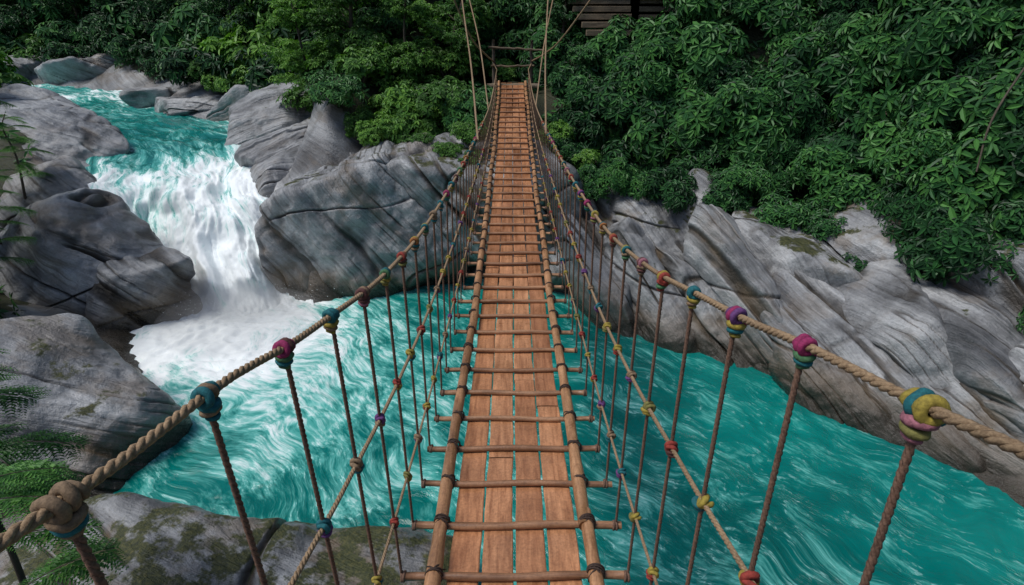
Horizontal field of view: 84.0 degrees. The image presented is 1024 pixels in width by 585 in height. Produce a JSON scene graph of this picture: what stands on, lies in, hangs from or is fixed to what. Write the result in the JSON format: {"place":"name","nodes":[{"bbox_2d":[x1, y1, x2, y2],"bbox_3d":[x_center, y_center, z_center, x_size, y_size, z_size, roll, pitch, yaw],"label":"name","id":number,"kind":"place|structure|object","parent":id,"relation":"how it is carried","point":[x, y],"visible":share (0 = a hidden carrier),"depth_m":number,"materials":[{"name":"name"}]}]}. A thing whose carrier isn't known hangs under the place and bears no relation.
{"place":"outdoors","nodes":[
{"label":"outdoors","id":0,"kind":"place"},
{"bbox_2d":[32,84,334,337],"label":"river waterfall","id":1,"kind":"structure","parent":0,"point":[184,185],"depth_m":12.72,"materials":[{"name":"white liquid"}]},
{"bbox_2d":[0,0,1023,528],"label":"ground","id":2,"kind":"structure","parent":0,"point":[326,140],"depth_m":12.90,"materials":[{"name":"stone"}]},
{"bbox_2d":[0,348,92,584],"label":"sapling","id":3,"kind":"object","parent":2,"relation":"on","point":[17,445],"visible":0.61,"depth_m":4.05,"materials":[{"name":"green plant"}]},
{"bbox_2d":[0,155,96,231],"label":"boulder","id":4,"kind":"object","parent":2,"relation":"on","point":[70,173],"visible":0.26,"depth_m":12.17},
{"bbox_2d":[0,114,54,198],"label":"sapling","id":5,"kind":"object","parent":4,"relation":"on","point":[23,165],"visible":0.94,"depth_m":11.53,"materials":[{"name":"green plant"}]},
{"bbox_2d":[0,83,97,115],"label":"boulder","id":6,"kind":"object","parent":2,"relation":"on","point":[11,92],"visible":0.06,"depth_m":16.02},
{"bbox_2d":[0,458,128,584],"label":"sapling","id":7,"kind":"object","parent":2,"relation":"on","point":[36,470],"visible":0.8,"depth_m":3.20,"materials":[{"name":"green plant"}]},
{"bbox_2d":[0,100,129,161],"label":"boulder","id":8,"kind":"object","parent":2,"relation":"on","point":[59,130],"visible":0.44,"depth_m":13.88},
{"bbox_2d":[30,18,104,48],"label":"leafy shrub","id":9,"kind":"object","parent":2,"relation":"on","point":[46,34],"visible":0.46,"depth_m":25.36,"materials":[{"name":"green plant"}]},
{"bbox_2d":[37,41,105,61],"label":"leafy shrub","id":10,"kind":"object","parent":2,"relation":"on","point":[62,50],"visible":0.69,"depth_m":24.62,"materials":[{"name":"green plant"}]},
{"bbox_2d":[34,53,124,83],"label":"boulder","id":11,"kind":"object","parent":2,"relation":"on","point":[63,70],"visible":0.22,"depth_m":24.52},
{"bbox_2d":[0,188,163,316],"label":"boulder","id":12,"kind":"object","parent":2,"relation":"on","point":[80,235],"visible":0.44,"depth_m":10.55,"materials":[{"name":"stone"}]},
{"bbox_2d":[0,313,192,496],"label":"boulder","id":13,"kind":"object","parent":2,"relation":"on","point":[109,399],"visible":0.45,"depth_m":7.41,"materials":[{"name":"stone"}]},
{"bbox_2d":[93,27,151,67],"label":"leafy shrub","id":14,"kind":"object","parent":2,"relation":"on","point":[122,41],"visible":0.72,"depth_m":24.01,"materials":[{"name":"green plant"}]},
{"bbox_2d":[100,0,178,39],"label":"leafy shrub","id":15,"kind":"object","parent":2,"relation":"on","point":[109,11],"visible":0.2,"depth_m":23.91,"materials":[{"name":"green plant"}]},
{"bbox_2d":[85,246,202,330],"bbox_3d":[-7.359,0.363,11.299,1.425,2.254,1.963,22,33,37],"label":"boulder","id":16,"kind":"object","parent":2,"relation":"on","point":[131,293],"visible":0.59,"depth_m":10.75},
{"bbox_2d":[119,87,180,107],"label":"boulder","id":17,"kind":"object","parent":2,"relation":"on","point":[140,97],"visible":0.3,"depth_m":19.65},
{"bbox_2d":[150,0,223,56],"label":"leafy shrub","id":18,"kind":"object","parent":2,"relation":"on","point":[185,15],"visible":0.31,"depth_m":21.02,"materials":[{"name":"green plant"}]},
{"bbox_2d":[154,94,223,115],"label":"boulder","id":19,"kind":"object","parent":2,"relation":"on","point":[176,105],"visible":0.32,"depth_m":18.50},
{"bbox_2d":[153,45,236,85],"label":"leafy shrub","id":20,"kind":"object","parent":2,"relation":"on","point":[175,63],"visible":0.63,"depth_m":18.57,"materials":[{"name":"green plant"}]},
{"bbox_2d":[181,0,240,49],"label":"leafy shrub","id":21,"kind":"object","parent":2,"relation":"on","point":[193,32],"visible":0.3,"depth_m":19.93,"materials":[{"name":"green plant"}]},
{"bbox_2d":[0,492,452,584],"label":"boulder","id":22,"kind":"object","parent":2,"relation":"on","point":[168,543],"visible":0.67,"depth_m":5.47,"materials":[{"name":"stone"}]},
{"bbox_2d":[195,10,286,76],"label":"leafy shrub","id":23,"kind":"object","parent":2,"relation":"on","point":[233,44],"visible":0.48,"depth_m":18.65,"materials":[{"name":"green plant"}]},
{"bbox_2d":[206,74,281,120],"bbox_3d":[-7.965,-6.060,18.362,3.713,2.159,1.855,-8,27,-15],"label":"boulder","id":24,"kind":"object","parent":2,"relation":"on","point":[219,110],"visible":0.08,"depth_m":17.74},
{"bbox_2d":[224,83,311,144],"bbox_3d":[-6.487,-4.664,15.810,2.982,2.245,2.030,-7,27,-14],"label":"boulder","id":25,"kind":"object","parent":2,"relation":"on","point":[261,112],"visible":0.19,"depth_m":15.13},
{"bbox_2d":[215,23,320,91],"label":"leafy shrub","id":26,"kind":"object","parent":2,"relation":"on","point":[261,73],"visible":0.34,"depth_m":17.84,"materials":[{"name":"green plant"}]},
{"bbox_2d":[234,123,307,166],"bbox_3d":[-5.627,-3.138,14.520,2.546,2.261,2.056,-14,29,-27],"label":"boulder","id":27,"kind":"object","parent":2,"relation":"on","point":[251,152],"visible":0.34,"depth_m":13.58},
{"bbox_2d":[250,143,299,197],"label":"boulder","id":28,"kind":"object","parent":2,"relation":"on","point":[268,174],"visible":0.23,"depth_m":12.86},
{"bbox_2d":[249,0,320,88],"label":"tree","id":29,"kind":"object","parent":2,"relation":"on","point":[291,44],"visible":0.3,"depth_m":16.05,"materials":[{"name":"green plant"}]},
{"bbox_2d":[265,0,342,106],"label":"tree","id":30,"kind":"object","parent":2,"relation":"on","point":[290,22],"visible":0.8,"depth_m":13.63,"materials":[{"name":"green plant"}]},
{"bbox_2d":[304,70,365,107],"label":"leafy shrub","id":31,"kind":"object","parent":2,"relation":"on","point":[327,85],"visible":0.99,"depth_m":12.53,"materials":[{"name":"green plant"}]},
{"bbox_2d":[298,0,390,54],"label":"tree","id":32,"kind":"object","parent":2,"relation":"on","point":[333,34],"visible":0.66,"depth_m":13.48,"materials":[{"name":"green plant"}]},
{"bbox_2d":[254,131,467,298],"bbox_3d":[-3.218,-1.596,13.172,4.571,4.037,3.725,0,26,0],"label":"boulder","id":33,"kind":"object","parent":2,"relation":"on","point":[350,225],"visible":0.57,"depth_m":11.57,"materials":[{"name":"stone"}]},
{"bbox_2d":[335,26,393,52],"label":"leafy shrub","id":34,"kind":"object","parent":2,"relation":"on","point":[369,36],"visible":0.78,"depth_m":13.50,"materials":[{"name":"green plant"}]},
{"bbox_2d":[332,41,397,84],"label":"leafy shrub","id":35,"kind":"object","parent":2,"relation":"on","point":[364,64],"visible":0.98,"depth_m":13.16,"materials":[{"name":"green plant"}]},
{"bbox_2d":[355,0,414,34],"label":"leafy shrub","id":36,"kind":"object","parent":2,"relation":"on","point":[389,24],"visible":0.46,"depth_m":13.86,"materials":[{"name":"green plant"}]},
{"bbox_2d":[371,0,435,99],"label":"tree","id":37,"kind":"object","parent":2,"relation":"on","point":[397,9],"visible":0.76,"depth_m":13.18,"materials":[{"name":"green plant"}]},
{"bbox_2d":[381,109,449,143],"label":"leafy shrub","id":38,"kind":"object","parent":2,"relation":"on","point":[429,124],"visible":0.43,"depth_m":12.75,"materials":[{"name":"green plant"}]},
{"bbox_2d":[411,74,473,121],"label":"leafy shrub","id":39,"kind":"object","parent":2,"relation":"on","point":[432,87],"visible":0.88,"depth_m":12.70,"materials":[{"name":"green plant"}]},
{"bbox_2d":[410,0,487,79],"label":"tree","id":40,"kind":"object","parent":2,"relation":"on","point":[454,39],"visible":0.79,"depth_m":13.43,"materials":[{"name":"green plant"}]},
{"bbox_2d":[422,49,479,82],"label":"leafy shrub","id":41,"kind":"object","parent":2,"relation":"on","point":[457,67],"visible":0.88,"depth_m":13.58,"materials":[{"name":"green plant"}]},
{"bbox_2d":[386,132,524,267],"bbox_3d":[-1.092,-1.977,13.477,3.524,3.554,3.886,0,26,0],"label":"boulder","id":42,"kind":"object","parent":2,"relation":"on","point":[425,178],"visible":0.25,"depth_m":11.59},
{"bbox_2d":[434,84,500,134],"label":"leafy shrub","id":43,"kind":"object","parent":2,"relation":"on","point":[481,103],"visible":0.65,"depth_m":12.50,"materials":[{"name":"green plant"}]},
{"bbox_2d":[0,0,1015,318],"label":"undergrowth","id":44,"kind":"object","parent":2,"relation":"on","point":[578,30],"visible":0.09,"depth_m":12.93,"materials":[{"name":"green plant"}]},
{"bbox_2d":[485,0,542,26],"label":"leafy shrub","id":45,"kind":"object","parent":2,"relation":"on","point":[519,7],"visible":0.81,"depth_m":14.56,"materials":[{"name":"green plant"}]},
{"bbox_2d":[487,40,542,90],"bbox_3d":[0.061,-4.979,13.257,1.304,1.655,0.234,0,26,0],"label":"bridge gateway","id":46,"kind":"object","parent":2,"relation":"on","point":[493,47],"visible":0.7,"depth_m":13.14,"materials":[{"name":"brown wood"}]},
{"bbox_2d":[0,0,1023,584],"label":"rope bridge","id":47,"kind":"structure","parent":46,"relation":"attached to","point":[60,508],"depth_m":2.88,"materials":[{"name":"red wood"}]},
{"bbox_2d":[497,13,570,69],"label":"leafy shrub","id":48,"kind":"object","parent":2,"relation":"on","point":[510,38],"visible":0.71,"depth_m":14.29,"materials":[{"name":"green plant"}]},
{"bbox_2d":[483,133,585,292],"bbox_3d":[0.424,-1.782,13.377,3.012,3.864,3.570,0,26,0],"label":"boulder","id":49,"kind":"object","parent":2,"relation":"on","point":[573,171],"visible":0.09,"depth_m":11.63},
{"bbox_2d":[513,40,581,93],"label":"leafy shrub","id":50,"kind":"object","parent":2,"relation":"on","point":[551,65],"visible":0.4,"depth_m":13.87,"materials":[{"name":"green plant"}]},
{"bbox_2d":[536,106,608,167],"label":"leafy shrub","id":51,"kind":"object","parent":2,"relation":"on","point":[591,130],"visible":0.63,"depth_m":12.72,"materials":[{"name":"green plant"}]},
{"bbox_2d":[548,61,606,109],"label":"leafy shrub","id":52,"kind":"object","parent":2,"relation":"on","point":[578,86],"visible":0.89,"depth_m":12.98,"materials":[{"name":"green plant"}]},
{"bbox_2d":[540,178,615,291],"bbox_3d":[1.584,-1.396,12.977,3.009,2.725,2.652,-13,29,-25],"label":"boulder","id":53,"kind":"object","parent":2,"relation":"on","point":[602,207],"visible":0.06,"depth_m":11.95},
{"bbox_2d":[577,46,644,105],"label":"leafy shrub","id":54,"kind":"object","parent":2,"relation":"on","point":[626,61],"visible":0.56,"depth_m":12.71,"materials":[{"name":"green plant"}]},
{"bbox_2d":[568,0,676,35],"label":"wooden hut","id":55,"kind":"object","parent":2,"relation":"on","point":[607,16],"visible":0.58,"depth_m":13.67,"materials":[{"name":"brown wood"}]},
{"bbox_2d":[584,14,661,80],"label":"leafy shrub","id":56,"kind":"object","parent":2,"relation":"on","point":[613,39],"visible":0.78,"depth_m":13.04,"materials":[{"name":"green plant"}]},
{"bbox_2d":[581,80,676,139],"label":"leafy shrub","id":57,"kind":"object","parent":2,"relation":"on","point":[617,109],"visible":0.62,"depth_m":12.43,"materials":[{"name":"green plant"}]},
{"bbox_2d":[594,139,665,188],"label":"leafy shrub","id":58,"kind":"object","parent":2,"relation":"on","point":[613,150],"visible":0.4,"depth_m":12.39,"materials":[{"name":"green plant"}]},
{"bbox_2d":[603,217,698,353],"bbox_3d":[2.752,0.117,10.976,1.340,2.878,3.091,-20,32,-34],"label":"rock slab","id":59,"kind":"object","parent":2,"relation":"on","point":[628,231],"visible":0.58,"depth_m":10.52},
{"bbox_2d":[615,38,716,106],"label":"leafy shrub","id":60,"kind":"object","parent":2,"relation":"on","point":[662,75],"visible":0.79,"depth_m":12.27,"materials":[{"name":"green plant"}]},
{"bbox_2d":[622,80,724,166],"bbox_3d":[3.647,-3.880,12.698,2.154,1.786,2.360,8,27,15],"label":"leafy shrub","id":61,"kind":"object","parent":2,"relation":"on","point":[688,118],"visible":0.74,"depth_m":12.01,"materials":[{"name":"green plant"}]},
{"bbox_2d":[660,122,723,169],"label":"leafy shrub","id":62,"kind":"object","parent":2,"relation":"on","point":[702,148],"visible":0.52,"depth_m":11.90,"materials":[{"name":"green plant"}]},
{"bbox_2d":[642,4,748,80],"bbox_3d":[4.057,-5.613,12.558,1.846,1.755,2.328,-23,34,-39],"label":"leafy shrub","id":63,"kind":"object","parent":2,"relation":"on","point":[701,52],"visible":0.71,"depth_m":12.02,"materials":[{"name":"green plant"}]},
{"bbox_2d":[663,0,737,22],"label":"leafy shrub","id":64,"kind":"object","parent":2,"relation":"on","point":[699,7],"visible":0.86,"depth_m":12.23,"materials":[{"name":"green plant"}]},
{"bbox_2d":[687,58,760,96],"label":"leafy shrub","id":65,"kind":"object","parent":2,"relation":"on","point":[736,69],"visible":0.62,"depth_m":11.90,"materials":[{"name":"green plant"}]},
{"bbox_2d":[696,75,789,165],"bbox_3d":[4.768,-3.601,11.982,1.870,1.779,2.461,6,27,12],"label":"leafy shrub","id":66,"kind":"object","parent":2,"relation":"on","point":[739,115],"visible":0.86,"depth_m":11.19,"materials":[{"name":"green plant"}]},
{"bbox_2d":[716,126,791,174],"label":"leafy shrub","id":67,"kind":"object","parent":2,"relation":"on","point":[736,146],"visible":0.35,"depth_m":11.40,"materials":[{"name":"green plant"}]},
{"bbox_2d":[715,0,810,43],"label":"leafy shrub","id":68,"kind":"object","parent":2,"relation":"on","point":[776,14],"visible":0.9,"depth_m":11.63,"materials":[{"name":"green plant"}]},
{"bbox_2d":[730,68,813,139],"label":"leafy shrub","id":69,"kind":"object","parent":2,"relation":"on","point":[763,79],"visible":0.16,"depth_m":11.45,"materials":[{"name":"green plant"}]},
{"bbox_2d":[732,206,862,287],"bbox_3d":[5.340,-0.303,10.391,2.910,1.926,1.999,14,29,27],"label":"rock slab","id":70,"kind":"object","parent":2,"relation":"on","point":[774,248],"visible":0.29,"depth_m":9.77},
{"bbox_2d":[751,186,813,230],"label":"leafy shrub","id":71,"kind":"object","parent":70,"relation":"on","point":[785,215],"visible":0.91,"depth_m":10.39,"materials":[{"name":"green plant"}]},
{"bbox_2d":[765,88,833,170],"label":"leafy shrub","id":72,"kind":"object","parent":2,"relation":"on","point":[808,105],"visible":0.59,"depth_m":11.17,"materials":[{"name":"green plant"}]},
{"bbox_2d":[765,3,836,66],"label":"leafy shrub","id":73,"kind":"object","parent":2,"relation":"on","point":[785,44],"visible":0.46,"depth_m":11.58,"materials":[{"name":"green plant"}]},
{"bbox_2d":[766,33,869,104],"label":"leafy shrub","id":74,"kind":"object","parent":2,"relation":"on","point":[833,73],"visible":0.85,"depth_m":11.27,"materials":[{"name":"green plant"}]},
{"bbox_2d":[786,145,858,211],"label":"leafy shrub","id":75,"kind":"object","parent":2,"relation":"on","point":[819,172],"visible":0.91,"depth_m":10.43,"materials":[{"name":"green plant"}]},
{"bbox_2d":[813,0,881,46],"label":"leafy shrub","id":76,"kind":"object","parent":2,"relation":"on","point":[834,8],"visible":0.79,"depth_m":11.24,"materials":[{"name":"green plant"}]},
{"bbox_2d":[802,106,910,176],"bbox_3d":[6.495,-2.799,10.829,1.572,1.373,1.850,-4,26,-8],"label":"leafy shrub","id":77,"kind":"object","parent":2,"relation":"on","point":[845,137],"visible":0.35,"depth_m":10.65,"materials":[{"name":"green plant"}]},
{"bbox_2d":[832,0,907,70],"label":"leafy shrub","id":78,"kind":"object","parent":2,"relation":"on","point":[856,35],"visible":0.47,"depth_m":10.68,"materials":[{"name":"green plant"}]},
{"bbox_2d":[824,155,916,211],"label":"leafy shrub","id":79,"kind":"object","parent":2,"relation":"on","point":[859,185],"visible":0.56,"depth_m":10.04,"materials":[{"name":"green plant"}]},
{"bbox_2d":[823,193,925,275],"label":"rock slab","id":80,"kind":"object","parent":2,"relation":"on","point":[862,237],"visible":0.2,"depth_m":9.59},
{"bbox_2d":[800,207,848,240],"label":"leafy shrub","id":81,"kind":"object","parent":80,"relation":"on","point":[820,225],"visible":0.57,"depth_m":9.95,"materials":[{"name":"green plant"}]},
{"bbox_2d":[807,28,952,136],"bbox_3d":[6.987,-4.043,10.935,1.761,1.923,2.463,-7,27,-14],"label":"leafy shrub","id":82,"kind":"object","parent":2,"relation":"on","point":[885,99],"visible":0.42,"depth_m":10.38,"materials":[{"name":"green plant"}]},
{"bbox_2d":[852,88,966,179],"bbox_3d":[7.059,-2.891,10.286,1.673,1.537,1.778,6,27,11],"label":"leafy shrub","id":83,"kind":"object","parent":2,"relation":"on","point":[881,138],"visible":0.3,"depth_m":10.03,"materials":[{"name":"green plant"}]},
{"bbox_2d":[870,163,959,244],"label":"leafy shrub","id":84,"kind":"object","parent":2,"relation":"on","point":[904,208],"visible":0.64,"depth_m":9.14,"materials":[{"name":"green plant"}]},
{"bbox_2d":[870,110,991,185],"bbox_3d":[7.023,-2.333,9.377,1.485,1.288,1.443,-6,27,-12],"label":"leafy shrub","id":85,"kind":"object","parent":2,"relation":"on","point":[933,142],"visible":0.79,"depth_m":9.30,"materials":[{"name":"green plant"}]},
{"bbox_2d":[868,0,1013,94],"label":"leafy shrub","id":86,"kind":"object","parent":2,"relation":"on","point":[946,30],"visible":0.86,"depth_m":9.46,"materials":[{"name":"green plant"}]},
{"bbox_2d":[893,204,1002,286],"bbox_3d":[6.577,-0.702,8.659,1.242,1.236,1.505,13,29,25],"label":"leafy shrub","id":87,"kind":"object","parent":2,"relation":"on","point":[939,257],"visible":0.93,"depth_m":8.38,"materials":[{"name":"green plant"}]},
{"bbox_2d":[888,45,1023,138],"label":"leafy shrub","id":88,"kind":"object","parent":2,"relation":"on","point":[953,103],"visible":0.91,"depth_m":8.98,"materials":[{"name":"green plant"}]},
{"bbox_2d":[905,113,1023,244],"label":"leafy shrub","id":89,"kind":"object","parent":2,"relation":"on","point":[988,178],"visible":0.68,"depth_m":8.64,"materials":[{"name":"green plant"}]},
{"bbox_2d":[945,224,1023,319],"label":"rock slab","id":90,"kind":"object","parent":2,"relation":"on","point":[1006,291],"visible":0.08,"depth_m":8.14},
{"bbox_2d":[946,28,1023,98],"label":"leafy shrub","id":91,"kind":"object","parent":2,"relation":"on","point":[973,61],"visible":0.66,"depth_m":9.32,"materials":[{"name":"green plant"}]},
{"bbox_2d":[950,0,1023,45],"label":"leafy shrub","id":92,"kind":"object","parent":2,"relation":"on","point":[1009,9],"visible":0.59,"depth_m":9.13,"materials":[{"name":"green plant"}]},
{"bbox_2d":[970,197,1023,285],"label":"leafy shrub","id":93,"kind":"object","parent":2,"relation":"on","point":[1013,213],"visible":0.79,"depth_m":8.19,"materials":[{"name":"green plant"}]},
{"bbox_2d":[989,114,1023,182],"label":"leafy shrub","id":94,"kind":"object","parent":2,"relation":"on","point":[1012,151],"visible":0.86,"depth_m":8.33,"materials":[{"name":"green plant"}]},
{"bbox_2d":[113,276,1023,584],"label":"river pool","id":95,"kind":"structure","parent":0,"point":[947,526],"depth_m":7.70,"materials":[{"name":"teal liquid"}]},
{"bbox_2d":[555,212,636,337],"bbox_3d":[1.839,-0.053,11.676,1.352,3.066,2.984,-11,28,-21],"label":"rock slab","id":96,"kind":"object","parent":95,"relation":"in","point":[627,324],"visible":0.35,"depth_m":10.92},
{"bbox_2d":[611,188,684,252],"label":"rock slab","id":97,"kind":"object","parent":95,"relation":"in","point":[657,222],"visible":0.38,"depth_m":11.27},
{"bbox_2d":[592,157,652,200],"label":"leafy shrub","id":98,"kind":"object","parent":97,"relation":"on","point":[624,179],"visible":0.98,"depth_m":11.36,"materials":[{"name":"green plant"}]},
{"bbox_2d":[643,163,698,214],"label":"leafy shrub","id":99,"kind":"object","parent":97,"relation":"on","point":[674,189],"visible":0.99,"depth_m":11.22,"materials":[{"name":"green plant"}]},
{"bbox_2d":[654,244,752,367],"bbox_3d":[3.453,0.246,10.914,1.239,2.093,3.606,-11,28,-22],"label":"rock slab","id":100,"kind":"object","parent":95,"relation":"in","point":[708,326],"visible":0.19,"depth_m":10.07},
{"bbox_2d":[676,168,730,236],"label":"rock slab","id":101,"kind":"object","parent":95,"relation":"in","point":[702,183],"visible":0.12,"depth_m":11.25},
{"bbox_2d":[700,168,753,212],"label":"leafy shrub","id":102,"kind":"object","parent":101,"relation":"on","point":[736,195],"visible":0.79,"depth_m":10.87,"materials":[{"name":"green plant"}]},
{"bbox_2d":[721,160,780,196],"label":"leafy shrub","id":103,"kind":"object","parent":101,"relation":"on","point":[753,177],"visible":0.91,"depth_m":10.74,"materials":[{"name":"green plant"}]},
{"bbox_2d":[683,204,783,375],"bbox_3d":[4.412,0.372,9.890,1.250,3.207,3.505,-13,29,-25],"label":"rock slab","id":104,"kind":"object","parent":95,"relation":"in","point":[724,261],"visible":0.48,"depth_m":9.80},
{"bbox_2d":[760,298,906,446],"bbox_3d":[4.859,1.511,8.949,1.013,2.318,3.133,-14,29,-27],"label":"rock slab","id":105,"kind":"object","parent":95,"relation":"in","point":[834,392],"visible":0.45,"depth_m":8.49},
{"bbox_2d":[772,268,986,472],"bbox_3d":[5.474,1.280,9.091,1.637,2.769,4.201,-10,28,-20],"label":"rock slab","id":106,"kind":"object","parent":95,"relation":"in","point":[814,305],"visible":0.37,"depth_m":8.56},
{"bbox_2d":[839,259,959,388],"bbox_3d":[6.197,1.544,8.566,1.543,3.291,3.703,-5,27,-11],"label":"rock slab","id":107,"kind":"object","parent":95,"relation":"in","point":[890,309],"visible":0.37,"depth_m":8.39,"materials":[{"name":"stone"}]},
{"bbox_2d":[914,276,1023,432],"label":"rock slab","id":108,"kind":"object","parent":95,"relation":"in","point":[985,336],"visible":0.56,"depth_m":7.72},
{"bbox_2d":[922,379,1023,476],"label":"rock slab","id":109,"kind":"object","parent":95,"relation":"in","point":[964,400],"visible":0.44,"depth_m":7.48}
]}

